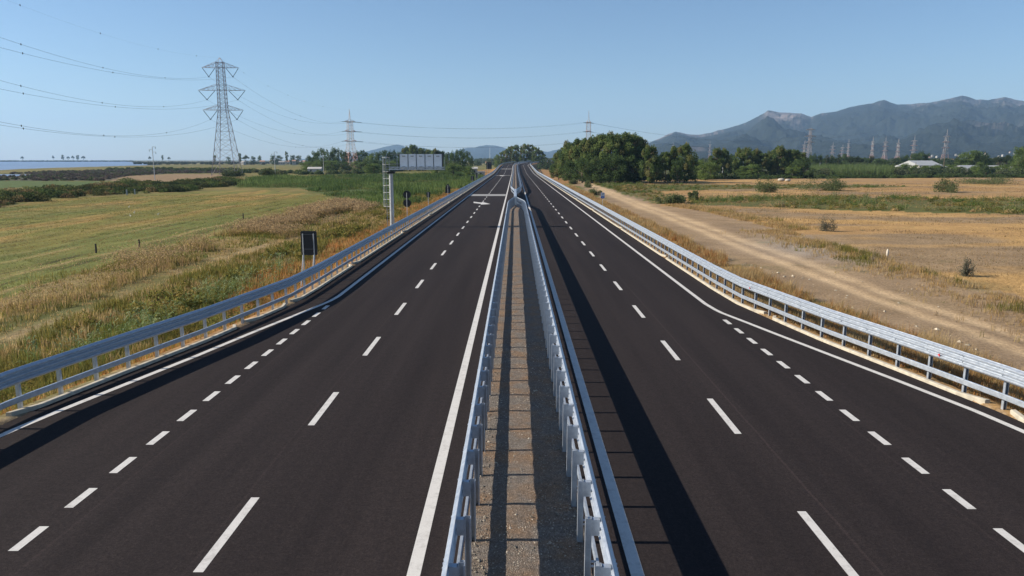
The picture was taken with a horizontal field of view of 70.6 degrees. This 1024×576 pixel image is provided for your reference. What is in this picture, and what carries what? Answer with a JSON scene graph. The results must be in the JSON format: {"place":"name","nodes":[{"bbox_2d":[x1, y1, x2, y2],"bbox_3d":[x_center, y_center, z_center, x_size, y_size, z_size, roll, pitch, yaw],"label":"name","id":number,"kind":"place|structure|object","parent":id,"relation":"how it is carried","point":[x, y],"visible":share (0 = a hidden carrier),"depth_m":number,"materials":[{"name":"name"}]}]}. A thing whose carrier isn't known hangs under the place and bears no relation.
{"place":"outdoors","nodes":[
{"label":"outdoors","id":0,"kind":"place"},
{"bbox_2d":[0,161,146,169],"bbox_3d":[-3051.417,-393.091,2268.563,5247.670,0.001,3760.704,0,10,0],"label":"lagoon water","id":1,"kind":"structure","parent":0,"point":[17,165],"depth_m":1405.42,"materials":[{"name":"liquid"}]},
{"bbox_2d":[0,189,333,298],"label":"mown field","id":2,"kind":"structure","parent":0,"point":[37,244],"depth_m":96.81,"materials":[{"name":"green plant"}]},
{"bbox_2d":[300,145,611,160],"bbox_3d":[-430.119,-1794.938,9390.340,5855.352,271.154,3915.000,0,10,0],"label":"hills","id":3,"kind":"structure","parent":0,"point":[484,151],"depth_m":9427.92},
{"bbox_2d":[0,162,1023,575],"bbox_3d":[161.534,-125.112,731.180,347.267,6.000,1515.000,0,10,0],"label":"road","id":4,"kind":"structure","parent":0,"point":[342,486],"depth_m":19.62,"materials":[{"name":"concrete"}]},
{"bbox_2d":[469,175,510,195],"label":"transverse bar","id":5,"kind":"object","parent":4,"relation":"on","point":[490,194],"visible":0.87,"depth_m":158.30,"materials":[{"name":"paint"}]},
{"bbox_2d":[0,163,1023,575],"bbox_3d":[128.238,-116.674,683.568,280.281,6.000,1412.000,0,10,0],"label":"edge line","id":6,"kind":"object","parent":4,"relation":"on","point":[626,537],"visible":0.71,"depth_m":21.86,"materials":[{"name":"paint"}]},
{"bbox_2d":[8,162,1023,575],"bbox_3d":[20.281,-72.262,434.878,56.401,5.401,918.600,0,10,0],"label":"dashed line","id":7,"kind":"object","parent":4,"relation":"on","point":[808,520],"visible":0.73,"depth_m":16.59,"materials":[{"name":"paint"}]},
{"bbox_2d":[511,162,529,191],"bbox_3d":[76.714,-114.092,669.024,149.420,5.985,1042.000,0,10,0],"label":"median gravel","id":8,"kind":"structure","parent":4,"relation":"on","point":[515,182],"depth_m":276.81,"materials":[{"name":"grey gravel"}]},
{"bbox_2d":[462,206,592,575],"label":"median gravel","id":9,"kind":"structure","parent":4,"relation":"on","point":[520,317],"depth_m":18.47,"materials":[{"name":"grey gravel"}]},
{"bbox_2d":[441,198,514,575],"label":"guardrail","id":10,"kind":"object","parent":9,"relation":"on","point":[463,526],"visible":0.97,"depth_m":16.92,"materials":[{"name":"metal"}]},
{"bbox_2d":[516,197,618,575],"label":"guardrail","id":11,"kind":"object","parent":9,"relation":"on","point":[596,525],"visible":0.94,"depth_m":17.11,"materials":[{"name":"metal"}]},
{"bbox_2d":[0,160,1023,424],"bbox_3d":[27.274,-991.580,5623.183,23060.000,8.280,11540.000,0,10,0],"label":"ground","id":12,"kind":"structure","parent":0,"point":[22,330],"depth_m":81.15,"materials":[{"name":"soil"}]},
{"bbox_2d":[13,327,96,371],"bbox_3d":[-18.821,2.503,30.536,2.752,1.924,3.020,0,10,0],"label":"giant reed","id":13,"kind":"object","parent":12,"relation":"on","point":[33,349],"visible":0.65,"depth_m":29.67,"materials":[{"name":"green plant"}]},
{"bbox_2d":[0,167,225,180],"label":"scrub","id":14,"kind":"object","parent":12,"relation":"on","point":[71,175],"visible":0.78,"depth_m":422.56,"materials":[{"name":"green plant"}]},
{"bbox_2d":[0,176,243,206],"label":"hedge","id":15,"kind":"object","parent":12,"relation":"on","point":[10,196],"visible":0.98,"depth_m":194.43,"materials":[{"name":"green plant"}]},
{"bbox_2d":[92,307,161,341],"bbox_3d":[-18.010,1.775,34.193,3.189,1.951,2.822,0,10,0],"label":"giant reed","id":16,"kind":"object","parent":12,"relation":"on","point":[130,323],"visible":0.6,"depth_m":34.00,"materials":[{"name":"green plant"}]},
{"bbox_2d":[0,160,297,164],"bbox_3d":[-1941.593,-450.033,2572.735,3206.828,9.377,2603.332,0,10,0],"label":"shore wood","id":17,"kind":"object","parent":12,"relation":"on","point":[180,163],"visible":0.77,"depth_m":1969.99,"materials":[{"name":"green plant"}]},
{"bbox_2d":[124,291,194,331],"bbox_3d":[-17.913,1.226,36.579,3.190,2.114,3.124,0,10,0],"label":"giant reed","id":18,"kind":"object","parent":12,"relation":"on","point":[166,317],"visible":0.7,"depth_m":36.62,"materials":[{"name":"green plant"}]},
{"bbox_2d":[0,196,386,329],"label":"dry weeds","id":19,"kind":"object","parent":12,"relation":"on","point":[276,225],"visible":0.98,"depth_m":62.47,"materials":[{"name":"brown plant"}]},
{"bbox_2d":[189,275,249,306],"bbox_3d":[-17.471,0.062,43.370,3.259,2.019,3.126,0,10,0],"label":"giant reed","id":20,"kind":"object","parent":12,"relation":"on","point":[217,288],"visible":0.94,"depth_m":43.32,"materials":[{"name":"green plant"}]},
{"bbox_2d":[199,57,245,175],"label":"power pylon","id":21,"kind":"object","parent":12,"relation":"on","point":[224,84],"visible":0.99,"depth_m":403.33,"materials":[{"name":"metal"}]},
{"bbox_2d":[0,187,459,414],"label":"roadside weeds","id":22,"kind":"object","parent":12,"relation":"on","point":[344,235],"visible":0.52,"depth_m":43.23,"materials":[{"name":"green plant"}]},
{"bbox_2d":[221,171,244,176],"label":"shrub","id":23,"kind":"object","parent":12,"relation":"on","point":[232,173],"visible":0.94,"depth_m":377.82,"materials":[{"name":"green plant"}]},
{"bbox_2d":[6,167,498,415],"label":"kerb","id":24,"kind":"structure","parent":12,"relation":"on","point":[82,388],"depth_m":28.54,"materials":[{"name":"concrete"}]},
{"bbox_2d":[229,261,278,290],"bbox_3d":[-17.166,-0.869,48.019,3.025,2.189,3.238,0,10,0],"label":"giant reed","id":25,"kind":"object","parent":12,"relation":"on","point":[249,280],"visible":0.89,"depth_m":47.68,"materials":[{"name":"green plant"}]},
{"bbox_2d":[106,166,402,174],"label":"thicket","id":26,"kind":"object","parent":12,"relation":"on","point":[298,171],"visible":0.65,"depth_m":482.23,"materials":[{"name":"green plant"}]},
{"bbox_2d":[0,161,516,409],"bbox_3d":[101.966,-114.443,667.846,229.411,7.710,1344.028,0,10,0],"label":"guardrail","id":27,"kind":"object","parent":12,"relation":"on","point":[18,376],"visible":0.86,"depth_m":28.71,"materials":[{"name":"metal"}]},
{"bbox_2d":[261,251,294,272],"bbox_3d":[-17.360,-1.911,54.477,3.065,2.010,2.664,10,14,44],"label":"giant reed","id":28,"kind":"object","parent":12,"relation":"on","point":[278,263],"visible":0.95,"depth_m":54.17,"materials":[{"name":"green plant"}]},
{"bbox_2d":[300,231,317,286],"bbox_3d":[-12.864,-1.690,45.537,1.025,3.710,1.001,0,10,0],"label":"road sign","id":29,"kind":"object","parent":12,"relation":"on","point":[308,242],"visible":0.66,"depth_m":45.79,"materials":[{"name":"metal"}]},
{"bbox_2d":[324,150,334,169],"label":"evergreen tree","id":30,"kind":"object","parent":12,"relation":"on","point":[331,156],"visible":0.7,"depth_m":580.39,"materials":[{"name":"green plant"}]},
{"bbox_2d":[324,160,340,169],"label":"broadleaf tree","id":31,"kind":"object","parent":12,"relation":"on","point":[331,163],"visible":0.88,"depth_m":555.50,"materials":[{"name":"green plant"}]},
{"bbox_2d":[334,161,352,170],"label":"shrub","id":32,"kind":"object","parent":12,"relation":"on","point":[344,164],"visible":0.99,"depth_m":550.81,"materials":[{"name":"green plant"}]},
{"bbox_2d":[342,110,361,167],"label":"power pylon","id":33,"kind":"object","parent":12,"relation":"on","point":[352,141],"visible":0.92,"depth_m":607.69,"materials":[{"name":"grey metal"}]},
{"bbox_2d":[236,171,484,205],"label":"reed bed","id":34,"kind":"object","parent":12,"relation":"on","point":[402,182],"visible":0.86,"depth_m":246.16,"materials":[{"name":"green plant"}]},
{"bbox_2d":[362,163,384,173],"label":"broadleaf tree","id":35,"kind":"object","parent":12,"relation":"on","point":[369,169],"visible":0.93,"depth_m":413.27,"materials":[{"name":"green plant"}]},
{"bbox_2d":[403,191,410,223],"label":"road sign","id":36,"kind":"object","parent":12,"relation":"on","point":[406,201],"visible":0.94,"depth_m":85.59,"materials":[{"name":"black metal"}]},
{"bbox_2d":[406,144,418,153],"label":"eucalyptus tree","id":37,"kind":"object","parent":12,"relation":"on","point":[412,149],"visible":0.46,"depth_m":607.73,"materials":[{"name":"green plant"}]},
{"bbox_2d":[382,154,444,231],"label":"gantry sign","id":38,"kind":"object","parent":12,"relation":"on","point":[420,161],"visible":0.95,"depth_m":80.75,"materials":[{"name":"metal"}]},
{"bbox_2d":[440,163,467,175],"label":"broadleaf tree","id":39,"kind":"object","parent":12,"relation":"on","point":[451,168],"visible":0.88,"depth_m":373.06,"materials":[{"name":"green plant"}]},
{"bbox_2d":[449,150,460,170],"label":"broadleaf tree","id":40,"kind":"object","parent":12,"relation":"on","point":[453,159],"visible":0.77,"depth_m":491.42,"materials":[{"name":"green plant"}]},
{"bbox_2d":[511,144,519,162],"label":"eucalyptus tree","id":41,"kind":"object","parent":12,"relation":"on","point":[515,152],"visible":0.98,"depth_m":746.41,"materials":[{"name":"green plant"}]},
{"bbox_2d":[521,144,531,160],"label":"eucalyptus tree","id":42,"kind":"object","parent":12,"relation":"on","point":[526,153],"visible":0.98,"depth_m":765.13,"materials":[{"name":"green plant"}]},
{"bbox_2d":[549,152,561,179],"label":"eucalyptus tree","id":43,"kind":"object","parent":12,"relation":"on","point":[552,169],"visible":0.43,"depth_m":295.30,"materials":[{"name":"green plant"}]},
{"bbox_2d":[554,147,569,179],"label":"eucalyptus tree","id":44,"kind":"object","parent":12,"relation":"on","point":[557,170],"visible":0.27,"depth_m":285.94,"materials":[{"name":"green plant"}]},
{"bbox_2d":[559,140,578,179],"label":"eucalyptus tree","id":45,"kind":"object","parent":12,"relation":"on","point":[567,145],"visible":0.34,"depth_m":279.22,"materials":[{"name":"green plant"}]},
{"bbox_2d":[561,159,579,180],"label":"evergreen tree","id":46,"kind":"object","parent":12,"relation":"on","point":[569,165],"visible":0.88,"depth_m":257.59,"materials":[{"name":"green plant"}]},
{"bbox_2d":[585,134,603,181],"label":"eucalyptus tree","id":47,"kind":"object","parent":12,"relation":"on","point":[591,142],"visible":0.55,"depth_m":261.03,"materials":[{"name":"green plant"}]},
{"bbox_2d":[588,155,610,182],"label":"evergreen tree","id":48,"kind":"object","parent":12,"relation":"on","point":[596,167],"visible":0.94,"depth_m":251.44,"materials":[{"name":"green plant"}]},
{"bbox_2d":[592,130,613,181],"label":"eucalyptus tree","id":49,"kind":"object","parent":12,"relation":"on","point":[602,137],"visible":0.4,"depth_m":259.12,"materials":[{"name":"green plant"}]},
{"bbox_2d":[599,134,624,181],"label":"eucalyptus tree","id":50,"kind":"object","parent":12,"relation":"on","point":[610,140],"visible":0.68,"depth_m":254.47,"materials":[{"name":"green plant"}]},
{"bbox_2d":[602,153,628,182],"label":"evergreen tree","id":51,"kind":"object","parent":12,"relation":"on","point":[614,175],"visible":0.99,"depth_m":249.47,"materials":[{"name":"green plant"}]},
{"bbox_2d":[607,131,635,182],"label":"eucalyptus tree","id":52,"kind":"object","parent":12,"relation":"on","point":[626,143],"visible":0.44,"depth_m":254.38,"materials":[{"name":"green plant"}]},
{"bbox_2d":[620,155,644,181],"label":"evergreen tree","id":53,"kind":"object","parent":12,"relation":"on","point":[631,173],"visible":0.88,"depth_m":253.50,"materials":[{"name":"green plant"}]},
{"bbox_2d":[625,132,643,180],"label":"eucalyptus tree","id":54,"kind":"object","parent":12,"relation":"on","point":[636,140],"visible":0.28,"depth_m":258.99,"materials":[{"name":"green plant"}]},
{"bbox_2d":[708,147,724,175],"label":"eucalyptus tree","id":55,"kind":"object","parent":12,"relation":"on","point":[716,154],"visible":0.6,"depth_m":332.75,"materials":[{"name":"green plant"}]},
{"bbox_2d":[716,147,732,176],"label":"eucalyptus tree","id":56,"kind":"object","parent":12,"relation":"on","point":[728,160],"visible":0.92,"depth_m":333.00,"materials":[{"name":"green plant"}]},
{"bbox_2d":[732,147,745,174],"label":"eucalyptus tree","id":57,"kind":"object","parent":12,"relation":"on","point":[734,163],"visible":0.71,"depth_m":338.53,"materials":[{"name":"green plant"}]},
{"bbox_2d":[738,146,754,172],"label":"eucalyptus tree","id":58,"kind":"object","parent":12,"relation":"on","point":[747,154],"visible":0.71,"depth_m":333.51,"materials":[{"name":"green plant"}]},
{"bbox_2d":[473,157,1023,169],"bbox_3d":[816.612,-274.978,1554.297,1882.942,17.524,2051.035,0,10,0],"label":"distant wood","id":59,"kind":"object","parent":12,"relation":"on","point":[546,165],"visible":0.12,"depth_m":678.18,"materials":[{"name":"green plant"}]},
{"bbox_2d":[741,164,763,176],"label":"broadleaf tree","id":60,"kind":"object","parent":12,"relation":"on","point":[754,171],"visible":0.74,"depth_m":322.81,"materials":[{"name":"green plant"}]},
{"bbox_2d":[754,152,771,175],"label":"eucalyptus tree","id":61,"kind":"object","parent":12,"relation":"on","point":[765,161],"visible":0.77,"depth_m":333.31,"materials":[{"name":"green plant"}]},
{"bbox_2d":[530,161,1023,409],"bbox_3d":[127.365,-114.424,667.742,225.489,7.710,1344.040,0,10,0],"label":"guardrail","id":62,"kind":"object","parent":12,"relation":"on","point":[1008,375],"visible":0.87,"depth_m":28.93,"materials":[{"name":"metal"}]},
{"bbox_2d":[767,145,787,174],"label":"eucalyptus tree","id":63,"kind":"object","parent":12,"relation":"on","point":[777,157],"visible":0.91,"depth_m":332.69,"materials":[{"name":"green plant"}]},
{"bbox_2d":[532,168,1023,422],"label":"kerb","id":64,"kind":"structure","parent":12,"relation":"on","point":[1017,415],"depth_m":28.98,"materials":[{"name":"concrete"}]},
{"bbox_2d":[782,149,802,174],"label":"eucalyptus tree","id":65,"kind":"object","parent":12,"relation":"on","point":[792,158],"visible":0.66,"depth_m":332.52,"materials":[{"name":"green plant"}]},
{"bbox_2d":[590,180,1023,213],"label":"weed strip","id":66,"kind":"object","parent":12,"relation":"on","point":[638,186],"visible":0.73,"depth_m":142.65,"materials":[{"name":"green plant"}]},
{"bbox_2d":[804,129,816,157],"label":"power pylon","id":67,"kind":"object","parent":12,"relation":"on","point":[810,141],"visible":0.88,"depth_m":1124.07,"materials":[{"name":"grey metal"}]},
{"bbox_2d":[807,161,895,175],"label":"cane bank","id":68,"kind":"structure","parent":12,"relation":"on","point":[865,167],"depth_m":357.16,"materials":[{"name":"green plant"}]},
{"bbox_2d":[804,165,1023,177],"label":"shrubbery","id":69,"kind":"object","parent":12,"relation":"on","point":[900,171],"visible":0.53,"depth_m":354.28,"materials":[{"name":"green plant"}]},
{"bbox_2d":[912,150,925,160],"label":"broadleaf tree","id":70,"kind":"object","parent":12,"relation":"on","point":[920,156],"visible":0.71,"depth_m":588.02,"materials":[{"name":"green plant"}]},
{"bbox_2d":[899,161,941,166],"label":"farm shed","id":71,"kind":"structure","parent":12,"relation":"on","point":[922,163],"depth_m":457.22,"materials":[{"name":"white metal"}]},
{"bbox_2d":[957,150,984,165],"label":"broadleaf tree","id":72,"kind":"object","parent":12,"relation":"on","point":[967,155],"visible":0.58,"depth_m":421.34,"materials":[{"name":"green plant"}]},
{"bbox_2d":[968,151,991,164],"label":"evergreen tree","id":73,"kind":"object","parent":12,"relation":"on","point":[985,155],"visible":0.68,"depth_m":420.11,"materials":[{"name":"green plant"}]},
{"bbox_2d":[978,164,995,175],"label":"evergreen tree","id":74,"kind":"object","parent":12,"relation":"on","point":[985,168],"visible":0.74,"depth_m":343.21,"materials":[{"name":"green plant"}]},
{"bbox_2d":[1009,146,1023,173],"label":"broadleaf tree","id":75,"kind":"object","parent":12,"relation":"on","point":[1018,158],"visible":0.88,"depth_m":362.42,"materials":[{"name":"green plant"}]},
{"bbox_2d":[0,0,1023,159],"label":"sky","id":76,"kind":"structure","parent":0,"point":[661,68],"materials":[{"name":"blue"}]},
{"bbox_2d":[555,184,1023,412],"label":"verge grass","id":77,"kind":"structure","parent":0,"point":[720,259],"depth_m":35.97,"materials":[{"name":"beige plant"}]},
{"bbox_2d":[565,173,1023,370],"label":"dirt track","id":78,"kind":"structure","parent":0,"point":[879,294],"depth_m":48.11,"materials":[{"name":"soil"}]},
{"bbox_2d":[568,138,582,181],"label":"eucalyptus tree","id":79,"kind":"object","parent":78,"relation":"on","point":[573,151],"visible":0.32,"depth_m":273.35,"materials":[{"name":"green plant"}]},
{"bbox_2d":[569,158,592,182],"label":"evergreen tree","id":80,"kind":"object","parent":78,"relation":"on","point":[582,162],"visible":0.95,"depth_m":253.54,"materials":[{"name":"green plant"}]},
{"bbox_2d":[577,138,593,177],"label":"eucalyptus tree","id":81,"kind":"object","parent":78,"relation":"on","point":[582,148],"visible":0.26,"depth_m":265.62,"materials":[{"name":"green plant"}]},
{"bbox_2d":[643,177,1023,296],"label":"stubble field","id":82,"kind":"structure","parent":0,"point":[856,235],"depth_m":87.61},
{"bbox_2d":[639,144,659,183],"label":"eucalyptus tree","id":83,"kind":"object","parent":82,"relation":"on","point":[647,154],"visible":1,"depth_m":244.95,"materials":[{"name":"green plant"}]},
{"bbox_2d":[651,156,665,182],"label":"evergreen tree","id":84,"kind":"object","parent":82,"relation":"on","point":[659,178],"visible":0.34,"depth_m":249.91,"materials":[{"name":"green plant"}]},
{"bbox_2d":[658,151,676,182],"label":"eucalyptus tree","id":85,"kind":"object","parent":82,"relation":"on","point":[666,156],"visible":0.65,"depth_m":256.66,"materials":[{"name":"green plant"}]},
{"bbox_2d":[655,193,686,203],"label":"shrub","id":86,"kind":"object","parent":82,"relation":"on","point":[672,199],"visible":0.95,"depth_m":134.30,"materials":[{"name":"green plant"}]},
{"bbox_2d":[666,145,677,181],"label":"eucalyptus tree","id":87,"kind":"object","parent":82,"relation":"on","point":[674,150],"visible":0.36,"depth_m":261.90,"materials":[{"name":"green plant"}]},
{"bbox_2d":[667,159,684,182],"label":"evergreen tree","id":88,"kind":"object","parent":82,"relation":"on","point":[676,176],"visible":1,"depth_m":252.11,"materials":[{"name":"green plant"}]},
{"bbox_2d":[675,142,694,182],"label":"eucalyptus tree","id":89,"kind":"object","parent":82,"relation":"on","point":[684,152],"visible":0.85,"depth_m":256.51,"materials":[{"name":"green plant"}]},
{"bbox_2d":[687,150,698,181],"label":"evergreen tree","id":90,"kind":"object","parent":82,"relation":"on","point":[694,177],"visible":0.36,"depth_m":263.42,"materials":[{"name":"green plant"}]},
{"bbox_2d":[697,163,713,179],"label":"broadleaf tree","id":91,"kind":"object","parent":82,"relation":"on","point":[707,176],"visible":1,"depth_m":285.28,"materials":[{"name":"green plant"}]},
{"bbox_2d":[705,160,720,178],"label":"broadleaf tree","id":92,"kind":"object","parent":82,"relation":"on","point":[714,167],"visible":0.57,"depth_m":303.92,"materials":[{"name":"green plant"}]},
{"bbox_2d":[754,178,778,192],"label":"shrub","id":93,"kind":"object","parent":82,"relation":"on","point":[759,187],"visible":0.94,"depth_m":183.65,"materials":[{"name":"green plant"}]},
{"bbox_2d":[785,165,802,177],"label":"broadleaf tree","id":94,"kind":"object","parent":82,"relation":"on","point":[790,169],"visible":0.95,"depth_m":314.31,"materials":[{"name":"green plant"}]},
{"bbox_2d":[792,158,816,177],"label":"evergreen tree","id":95,"kind":"object","parent":82,"relation":"on","point":[805,163],"visible":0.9,"depth_m":314.47,"materials":[{"name":"green plant"}]},
{"bbox_2d":[792,175,846,190],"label":"shrub","id":96,"kind":"object","parent":82,"relation":"on","point":[835,183],"visible":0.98,"depth_m":191.03,"materials":[{"name":"green plant"}]},
{"bbox_2d":[629,182,1023,342],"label":"stubble","id":97,"kind":"object","parent":82,"relation":"on","point":[840,250],"visible":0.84,"depth_m":67.69,"materials":[{"name":"beige plant"}]},
{"bbox_2d":[817,214,837,231],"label":"shrub","id":98,"kind":"object","parent":82,"relation":"on","point":[824,226],"visible":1,"depth_m":82.78,"materials":[{"name":"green plant"}]},
{"bbox_2d":[821,177,846,190],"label":"shrub","id":99,"kind":"object","parent":82,"relation":"on","point":[836,179],"visible":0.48,"depth_m":192.44,"materials":[{"name":"green plant"}]},
{"bbox_2d":[672,173,1023,178],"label":"hedge","id":100,"kind":"object","parent":82,"relation":"on","point":[784,176],"visible":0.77,"depth_m":322.69,"materials":[{"name":"green plant"}]},
{"bbox_2d":[933,176,959,192],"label":"shrub","id":101,"kind":"object","parent":82,"relation":"on","point":[947,188],"visible":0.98,"depth_m":181.14,"materials":[{"name":"green plant"}]},
{"bbox_2d":[956,257,976,276],"bbox_3d":[31.851,-1.475,50.676,1.316,1.440,0.985,8,13,38],"label":"shrub","id":102,"kind":"object","parent":82,"relation":"on","point":[964,271],"visible":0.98,"depth_m":50.60,"materials":[{"name":"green plant"}]},
{"bbox_2d":[950,176,1007,184],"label":"shrub","id":103,"kind":"object","parent":82,"relation":"on","point":[972,180],"visible":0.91,"depth_m":242.40,"materials":[{"name":"green plant"}]},
{"bbox_2d":[974,175,1021,183],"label":"shrub","id":104,"kind":"object","parent":82,"relation":"on","point":[1003,180],"visible":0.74,"depth_m":243.61,"materials":[{"name":"green plant"}]},
{"bbox_2d":[648,96,1023,159],"bbox_3d":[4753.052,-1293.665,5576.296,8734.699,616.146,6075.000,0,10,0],"label":"mountain","id":105,"kind":"structure","parent":0,"point":[993,128],"depth_m":4881.54,"materials":[{"name":"grey stone"}]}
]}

